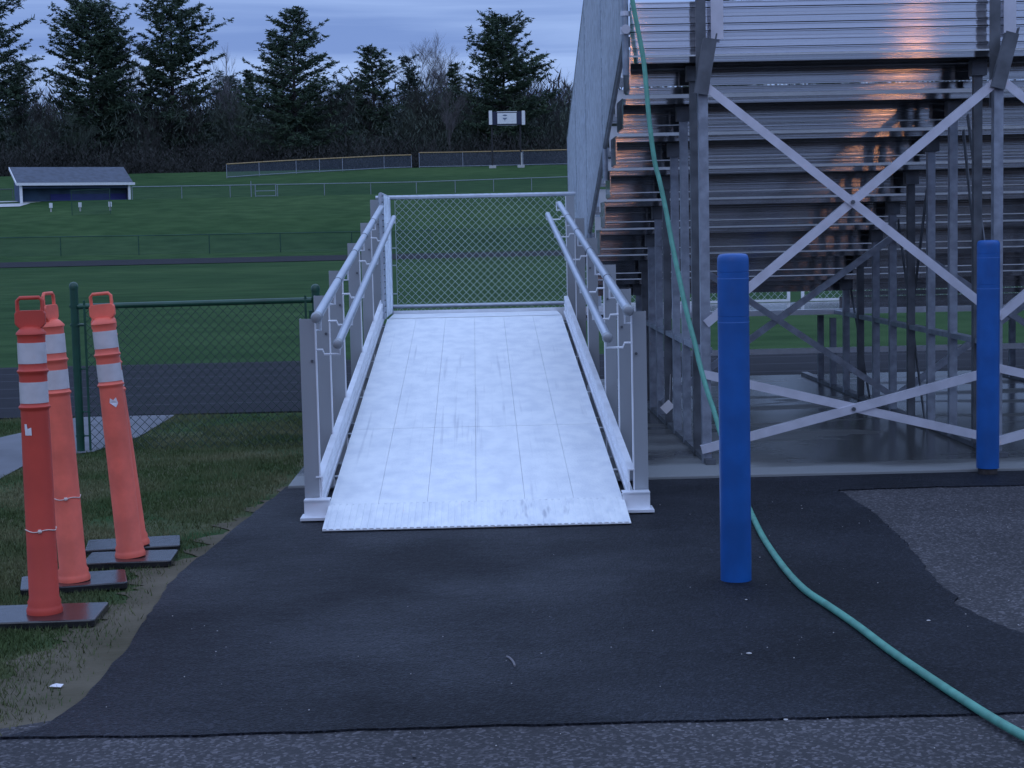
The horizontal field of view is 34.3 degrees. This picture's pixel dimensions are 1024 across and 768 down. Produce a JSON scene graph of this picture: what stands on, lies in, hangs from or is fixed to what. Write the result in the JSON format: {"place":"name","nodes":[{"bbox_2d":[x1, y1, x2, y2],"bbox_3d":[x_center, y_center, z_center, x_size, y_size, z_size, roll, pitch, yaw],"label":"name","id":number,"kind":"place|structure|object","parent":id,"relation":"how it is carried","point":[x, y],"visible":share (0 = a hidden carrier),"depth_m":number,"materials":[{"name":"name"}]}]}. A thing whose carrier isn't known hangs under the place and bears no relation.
{"place":"outdoors","nodes":[
{"label":"outdoors","id":0,"kind":"place"},
{"bbox_2d":[0,201,28,206],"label":"gravel path","id":1,"kind":"structure","parent":0,"point":[11,205],"depth_m":134.50,"materials":[{"name":"stone"}]},
{"bbox_2d":[0,415,173,477],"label":"path","id":2,"kind":"structure","parent":0,"point":[11,452],"depth_m":13.20,"materials":[{"name":"concrete"}]},
{"bbox_2d":[0,486,286,728],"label":"bare soil","id":3,"kind":"structure","parent":0,"point":[73,689],"depth_m":6.19,"materials":[{"name":"brown soil"}]},
{"bbox_2d":[49,683,62,686],"bbox_3d":[-1.578,1.041,5.739,0.043,0.010,0.026,-1,5,7],"label":"paper scrap","id":4,"kind":"object","parent":3,"relation":"on","point":[57,684],"visible":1,"depth_m":5.73,"materials":[{"name":"white paper"}]},
{"bbox_2d":[0,250,563,267],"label":"running track","id":5,"kind":"structure","parent":0,"point":[213,260],"depth_m":99.75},
{"bbox_2d":[0,470,1023,739],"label":"pavement","id":6,"kind":"structure","parent":0,"point":[274,616],"depth_m":6.39,"materials":[{"name":"black asphalt"}]},
{"bbox_2d":[717,253,751,582],"bbox_3d":[0.965,0.158,7.189,0.137,1.445,0.137,-1,5,-1],"label":"bollard","id":7,"kind":"object","parent":6,"relation":"on","point":[734,407],"visible":0.98,"depth_m":7.13,"materials":[{"name":"blue plastic"}]},
{"bbox_2d":[630,0,1023,741],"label":"hose","id":8,"kind":"object","parent":6,"relation":"on","point":[932,678],"visible":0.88,"depth_m":7.44,"materials":[{"name":"green rubber"}]},
{"bbox_2d":[976,240,999,474],"bbox_3d":[2.921,-0.154,10.169,0.139,1.455,0.139,-1,5,-1],"label":"bollard","id":9,"kind":"object","parent":6,"relation":"on","point":[988,362],"visible":0.99,"depth_m":10.12,"materials":[{"name":"blue plastic"}]},
{"bbox_2d":[0,165,1023,678],"bbox_3d":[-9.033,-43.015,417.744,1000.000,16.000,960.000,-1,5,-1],"label":"ground","id":10,"kind":"structure","parent":0,"point":[304,213],"depth_m":92.46,"materials":[{"name":"green plant"}]},
{"bbox_2d":[2,59,35,134],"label":"pine tree","id":11,"kind":"object","parent":10,"relation":"on","point":[21,69],"visible":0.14,"depth_m":257.04,"materials":[{"name":"green plant"}]},
{"bbox_2d":[0,0,46,141],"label":"pine tree","id":12,"kind":"object","parent":10,"relation":"on","point":[6,93],"visible":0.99,"depth_m":221.62,"materials":[{"name":"green plant"}]},
{"bbox_2d":[8,89,51,166],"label":"bare tree","id":13,"kind":"object","parent":10,"relation":"on","point":[21,115],"visible":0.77,"depth_m":225.09,"materials":[{"name":"plant"}]},
{"bbox_2d":[8,94,65,157],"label":"bare tree","id":14,"kind":"object","parent":10,"relation":"on","point":[47,127],"visible":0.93,"depth_m":222.23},
{"bbox_2d":[22,64,73,141],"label":"bare tree","id":15,"kind":"object","parent":10,"relation":"on","point":[41,95],"visible":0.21,"depth_m":254.32,"materials":[{"name":"grey plant"}]},
{"bbox_2d":[0,296,108,629],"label":"delineator post","id":16,"kind":"object","parent":10,"relation":"on","point":[45,607],"visible":1,"depth_m":6.69,"materials":[{"name":"orange plastic"}]},
{"bbox_2d":[9,167,134,202],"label":"dugout","id":17,"kind":"object","parent":10,"relation":"on","point":[32,184],"visible":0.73,"depth_m":138.02,"materials":[{"name":"blue paint"}]},
{"bbox_2d":[20,291,127,596],"bbox_3d":[-1.984,0.250,7.400,0.460,1.328,0.310,-3,5,-15],"label":"delineator post","id":18,"kind":"object","parent":10,"relation":"on","point":[74,573],"visible":0.77,"depth_m":7.34,"materials":[{"name":"orange plastic"}]},
{"bbox_2d":[71,189,110,213],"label":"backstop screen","id":19,"kind":"object","parent":10,"relation":"on","point":[91,189],"visible":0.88,"depth_m":127.30,"materials":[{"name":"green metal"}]},
{"bbox_2d":[39,0,153,165],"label":"pine tree","id":20,"kind":"object","parent":10,"relation":"on","point":[93,46],"visible":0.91,"depth_m":222.48,"materials":[{"name":"green plant"}]},
{"bbox_2d":[81,5,134,157],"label":"pine tree","id":21,"kind":"object","parent":10,"relation":"on","point":[122,52],"visible":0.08,"depth_m":231.52,"materials":[{"name":"green plant"}]},
{"bbox_2d":[102,90,133,165],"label":"bare tree","id":22,"kind":"object","parent":10,"relation":"on","point":[121,124],"visible":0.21,"depth_m":228.53,"materials":[{"name":"brown plant"}]},
{"bbox_2d":[116,45,145,147],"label":"bare tree","id":23,"kind":"object","parent":10,"relation":"on","point":[133,76],"visible":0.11,"depth_m":244.44,"materials":[{"name":"grey plant"}]},
{"bbox_2d":[86,291,177,569],"bbox_3d":[-1.849,0.211,7.921,0.420,1.308,0.290,-2,5,-4],"label":"delineator post","id":24,"kind":"object","parent":10,"relation":"on","point":[131,551],"visible":0.98,"depth_m":7.88,"materials":[{"name":"orange plastic"}]},
{"bbox_2d":[85,317,179,556],"bbox_3d":[-1.918,0.220,8.294,0.460,1.227,0.303,-2,5,-11],"label":"delineator post","id":25,"kind":"object","parent":10,"relation":"on","point":[169,542],"visible":0.28,"depth_m":8.24,"materials":[{"name":"orange rubber"}]},
{"bbox_2d":[121,100,146,160],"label":"bare tree","id":26,"kind":"object","parent":10,"relation":"on","point":[129,128],"visible":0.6,"depth_m":228.22,"materials":[{"name":"brown plant"}]},
{"bbox_2d":[132,39,162,166],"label":"pine tree","id":27,"kind":"object","parent":10,"relation":"on","point":[144,44],"visible":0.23,"depth_m":235.53,"materials":[{"name":"green plant"}]},
{"bbox_2d":[0,411,303,735],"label":"grass","id":28,"kind":"structure","parent":10,"relation":"on","point":[19,642],"depth_m":10.11,"materials":[{"name":"green plant"}]},
{"bbox_2d":[141,100,187,158],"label":"bare tree","id":29,"kind":"object","parent":10,"relation":"on","point":[170,127],"visible":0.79,"depth_m":222.84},
{"bbox_2d":[112,0,242,157],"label":"pine tree","id":30,"kind":"object","parent":10,"relation":"on","point":[172,61],"visible":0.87,"depth_m":226.22,"materials":[{"name":"green plant"}]},
{"bbox_2d":[171,86,203,160],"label":"bare tree","id":31,"kind":"object","parent":10,"relation":"on","point":[197,120],"visible":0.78,"depth_m":225.35,"materials":[{"name":"brown plant"}]},
{"bbox_2d":[175,87,201,124],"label":"bare tree","id":32,"kind":"object","parent":10,"relation":"on","point":[189,110],"visible":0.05,"depth_m":240.38,"materials":[{"name":"brown plant"}]},
{"bbox_2d":[69,282,319,450],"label":"green chain link gate","id":33,"kind":"structure","parent":10,"relation":"on","point":[75,306],"depth_m":12.34,"materials":[{"name":"metal"}]},
{"bbox_2d":[209,98,232,144],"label":"bare tree","id":34,"kind":"object","parent":10,"relation":"on","point":[218,126],"visible":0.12,"depth_m":248.34,"materials":[{"name":"plant"}]},
{"bbox_2d":[204,47,244,143],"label":"bare tree","id":35,"kind":"object","parent":10,"relation":"on","point":[226,92],"visible":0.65,"depth_m":230.75,"materials":[{"name":"brown plant"}]},
{"bbox_2d":[204,72,244,150],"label":"pine tree","id":36,"kind":"object","parent":10,"relation":"on","point":[234,80],"visible":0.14,"depth_m":257.40,"materials":[{"name":"green plant"}]},
{"bbox_2d":[203,86,248,134],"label":"bare tree","id":37,"kind":"object","parent":10,"relation":"on","point":[225,104],"visible":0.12,"depth_m":250.53,"materials":[{"name":"plant"}]},
{"bbox_2d":[209,77,253,171],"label":"bare tree","id":38,"kind":"object","parent":10,"relation":"on","point":[237,113],"visible":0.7,"depth_m":225.36,"materials":[{"name":"plant"}]},
{"bbox_2d":[228,105,253,155],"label":"bare tree","id":39,"kind":"object","parent":10,"relation":"on","point":[244,132],"visible":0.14,"depth_m":236.17,"materials":[{"name":"plant"}]},
{"bbox_2d":[241,69,261,146],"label":"pine tree","id":40,"kind":"object","parent":10,"relation":"on","point":[249,86],"visible":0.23,"depth_m":246.01,"materials":[{"name":"green plant"}]},
{"bbox_2d":[250,181,275,196],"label":"field gate","id":41,"kind":"structure","parent":10,"relation":"on","point":[263,184],"depth_m":154.21,"materials":[{"name":"metal"}]},
{"bbox_2d":[0,226,594,255],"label":"track fence","id":42,"kind":"object","parent":10,"relation":"on","point":[264,233],"visible":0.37,"depth_m":108.66,"materials":[{"name":"green metal"}]},
{"bbox_2d":[231,6,366,169],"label":"pine tree","id":43,"kind":"object","parent":10,"relation":"on","point":[280,84],"visible":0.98,"depth_m":219.00,"materials":[{"name":"green plant"}]},
{"bbox_2d":[290,100,330,169],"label":"bare tree","id":44,"kind":"object","parent":10,"relation":"on","point":[318,127],"visible":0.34,"depth_m":223.60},
{"bbox_2d":[296,91,331,126],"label":"bare tree","id":45,"kind":"object","parent":10,"relation":"on","point":[321,104],"visible":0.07,"depth_m":235.08,"materials":[{"name":"brown plant"}]},
{"bbox_2d":[226,154,411,176],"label":"outfield fence","id":46,"kind":"object","parent":10,"relation":"on","point":[296,172],"visible":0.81,"depth_m":197.49,"materials":[{"name":"metal"}]},
{"bbox_2d":[322,88,355,156],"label":"bare tree","id":47,"kind":"object","parent":10,"relation":"on","point":[332,116],"visible":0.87,"depth_m":221.48,"materials":[{"name":"plant"}]},
{"bbox_2d":[324,83,359,150],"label":"bare tree","id":48,"kind":"object","parent":10,"relation":"on","point":[346,91],"visible":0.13,"depth_m":251.89,"materials":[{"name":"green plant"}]},
{"bbox_2d":[338,84,367,156],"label":"bare tree","id":49,"kind":"object","parent":10,"relation":"on","point":[349,114],"visible":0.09,"depth_m":251.55,"materials":[{"name":"plant"}]},
{"bbox_2d":[132,175,602,198],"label":"field fence","id":50,"kind":"object","parent":10,"relation":"on","point":[351,183],"visible":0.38,"depth_m":157.64,"materials":[{"name":"metal"}]},
{"bbox_2d":[341,44,405,162],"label":"pine tree","id":51,"kind":"object","parent":10,"relation":"on","point":[381,74],"visible":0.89,"depth_m":228.06,"materials":[{"name":"green plant"}]},
{"bbox_2d":[348,81,407,155],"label":"bare tree","id":52,"kind":"object","parent":10,"relation":"on","point":[370,122],"visible":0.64,"depth_m":228.16,"materials":[{"name":"brown plant"}]},
{"bbox_2d":[0,95,788,172],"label":"conifer understorey","id":53,"kind":"object","parent":10,"relation":"on","point":[391,117],"visible":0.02,"depth_m":238.36,"materials":[{"name":"green plant"}]},
{"bbox_2d":[393,54,428,145],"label":"pine tree","id":54,"kind":"object","parent":10,"relation":"on","point":[410,74],"visible":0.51,"depth_m":241.97,"materials":[{"name":"green plant"}]},
{"bbox_2d":[396,101,426,166],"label":"bare tree","id":55,"kind":"object","parent":10,"relation":"on","point":[407,121],"visible":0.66,"depth_m":229.82,"materials":[{"name":"plant"}]},
{"bbox_2d":[397,83,440,145],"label":"bare tree","id":56,"kind":"object","parent":10,"relation":"on","point":[421,103],"visible":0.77,"depth_m":230.86,"materials":[{"name":"plant"}]},
{"bbox_2d":[399,73,443,146],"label":"bare tree","id":57,"kind":"object","parent":10,"relation":"on","point":[418,89],"visible":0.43,"depth_m":233.76,"materials":[{"name":"plant"}]},
{"bbox_2d":[389,47,461,133],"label":"bare tree","id":58,"kind":"object","parent":10,"relation":"on","point":[433,72],"visible":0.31,"depth_m":252.77,"materials":[{"name":"brown plant"}]},
{"bbox_2d":[406,85,456,149],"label":"bare tree","id":59,"kind":"object","parent":10,"relation":"on","point":[438,126],"visible":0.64,"depth_m":227.66,"materials":[{"name":"plant"}]},
{"bbox_2d":[400,34,468,142],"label":"bare tree","id":60,"kind":"object","parent":10,"relation":"on","point":[430,74],"visible":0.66,"depth_m":249.22,"materials":[{"name":"grey plant"}]},
{"bbox_2d":[439,85,467,159],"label":"bare tree","id":61,"kind":"object","parent":10,"relation":"on","point":[457,106],"visible":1,"depth_m":219.25,"materials":[{"name":"brown plant"}]},
{"bbox_2d":[440,62,470,151],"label":"pine tree","id":62,"kind":"object","parent":10,"relation":"on","point":[450,72],"visible":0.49,"depth_m":236.76,"materials":[{"name":"green plant"}]},
{"bbox_2d":[435,79,477,124],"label":"bare tree","id":63,"kind":"object","parent":10,"relation":"on","point":[448,97],"visible":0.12,"depth_m":247.34,"materials":[{"name":"plant"}]},
{"bbox_2d":[456,75,492,163],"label":"bare tree","id":64,"kind":"object","parent":10,"relation":"on","point":[469,102],"visible":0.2,"depth_m":225.72,"materials":[{"name":"brown plant"}]},
{"bbox_2d":[458,83,494,166],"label":"bare tree","id":65,"kind":"object","parent":10,"relation":"on","point":[477,136],"visible":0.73,"depth_m":220.83,"materials":[{"name":"plant"}]},
{"bbox_2d":[0,118,985,175],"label":"undergrowth","id":66,"kind":"object","parent":10,"relation":"on","point":[201,165],"visible":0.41,"depth_m":214.15,"materials":[{"name":"plant"}]},
{"bbox_2d":[419,149,566,167],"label":"outfield fence","id":67,"kind":"object","parent":10,"relation":"on","point":[485,151],"visible":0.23,"depth_m":205.18,"materials":[{"name":"metal"}]},
{"bbox_2d":[447,8,561,164],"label":"pine tree","id":68,"kind":"object","parent":10,"relation":"on","point":[495,49],"visible":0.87,"depth_m":220.84,"materials":[{"name":"green plant"}]},
{"bbox_2d":[488,111,525,167],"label":"scoreboard","id":69,"kind":"object","parent":10,"relation":"on","point":[500,118],"visible":0.92,"depth_m":198.99,"materials":[{"name":"white paint"}]},
{"bbox_2d":[0,66,1018,176],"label":"saplings","id":70,"kind":"object","parent":10,"relation":"on","point":[423,134],"visible":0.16,"depth_m":223.86,"materials":[{"name":"plant"}]},
{"bbox_2d":[0,64,1020,166],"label":"woodland","id":71,"kind":"object","parent":10,"relation":"on","point":[348,82],"depth_m":264.26,"materials":[{"name":"green plant"}]},
{"bbox_2d":[520,78,560,125],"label":"bare tree","id":72,"kind":"object","parent":10,"relation":"on","point":[540,92],"visible":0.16,"depth_m":246.08,"materials":[{"name":"brown plant"}]},
{"bbox_2d":[514,53,572,143],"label":"bare tree","id":73,"kind":"object","parent":10,"relation":"on","point":[564,94],"visible":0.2,"depth_m":244.69,"materials":[{"name":"brown plant"}]},
{"bbox_2d":[534,83,569,141],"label":"bare tree","id":74,"kind":"object","parent":10,"relation":"on","point":[553,113],"visible":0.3,"depth_m":235.83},
{"bbox_2d":[549,105,569,148],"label":"bare tree","id":75,"kind":"object","parent":10,"relation":"on","point":[555,119],"visible":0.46,"depth_m":231.31,"materials":[{"name":"brown plant"}]},
{"bbox_2d":[547,78,572,143],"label":"bare tree","id":76,"kind":"object","parent":10,"relation":"on","point":[566,89],"visible":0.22,"depth_m":244.53,"materials":[{"name":"plant"}]},
{"bbox_2d":[288,370,1023,488],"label":"concrete pad","id":77,"kind":"object","parent":10,"relation":"on","point":[855,444],"visible":0.18,"depth_m":11.85,"materials":[{"name":"grey concrete"}]},
{"bbox_2d":[299,195,691,530],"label":"access ramp","id":78,"kind":"structure","parent":77,"relation":"on","point":[423,448],"depth_m":10.62,"materials":[{"name":"metal"}]},
{"bbox_2d":[378,192,392,318],"bbox_3d":[-1.199,-1.223,15.750,0.055,1.160,1.125,-1,5,-1],"label":"post","id":79,"kind":"object","parent":78,"relation":"on","point":[386,270],"visible":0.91,"depth_m":15.31,"materials":[{"name":"metal"}]},
{"bbox_2d":[375,192,601,313],"bbox_3d":[-0.227,-1.296,16.368,2.206,1.166,0.042,-1,5,-1],"label":"chain link fence","id":80,"kind":"object","parent":78,"relation":"attached to","point":[477,196],"visible":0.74,"depth_m":16.35,"materials":[{"name":"metal"}]},
{"bbox_2d":[586,0,1023,464],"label":"bleachers","id":81,"kind":"object","parent":77,"relation":"on","point":[860,197],"visible":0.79,"depth_m":11.86,"materials":[{"name":"metal"}]},
{"bbox_2d":[567,0,630,266],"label":"chain link guard","id":82,"kind":"object","parent":81,"relation":"attached to","point":[602,58],"visible":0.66,"depth_m":13.57,"materials":[{"name":"silver metal"}]},
{"bbox_2d":[660,374,672,413],"bbox_3d":[1.188,0.078,12.688,0.112,0.306,0.012,-1,5,-1],"label":"hanging tag","id":83,"kind":"object","parent":81,"relation":"hanging from","point":[666,407],"visible":0.93,"depth_m":12.69,"materials":[{"name":"white plastic"}]},
{"bbox_2d":[595,215,789,305],"bbox_3d":[1.907,-1.407,17.483,2.050,1.120,0.030,-1,5,-1],"label":"front guard","id":84,"kind":"object","parent":81,"relation":"attached to","point":[787,299],"visible":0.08,"depth_m":17.53,"materials":[{"name":"white paint"}]},
{"bbox_2d":[801,288,943,300],"bbox_3d":[3.941,-1.455,17.522,1.780,1.120,0.030,-1,5,-1],"label":"front guard","id":85,"kind":"object","parent":81,"relation":"attached to","point":[822,299],"visible":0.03,"depth_m":17.54,"materials":[{"name":"white paint"}]},
{"bbox_2d":[678,0,762,86],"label":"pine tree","id":86,"kind":"object","parent":10,"relation":"on","point":[724,85],"depth_m":221.21,"materials":[{"name":"green plant"}]},
{"bbox_2d":[795,82,860,121],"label":"pine tree","id":87,"kind":"object","parent":10,"relation":"on","point":[829,83],"depth_m":222.21,"materials":[{"name":"green plant"}]},
{"bbox_2d":[0,486,1023,767],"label":"road","id":88,"kind":"structure","parent":0,"point":[966,544],"depth_m":5.03,"materials":[{"name":"grey asphalt"}]},
{"bbox_2d":[71,505,1018,764],"bbox_3d":[0.400,0.887,7.058,3.599,0.011,4.895,0,5,12],"label":"grit","id":89,"kind":"object","parent":88,"relation":"on","point":[652,630],"visible":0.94,"depth_m":6.16,"materials":[{"name":"grey"}]},
{"bbox_2d":[0,348,1023,419],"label":"running track","id":90,"kind":"structure","parent":0,"point":[780,364],"depth_m":18.20,"materials":[{"name":"grey asphalt"}]},
{"bbox_2d":[0,0,1023,119],"label":"sky","id":91,"kind":"structure","parent":0,"point":[391,25],"materials":[{"name":"blue"}]}
]}

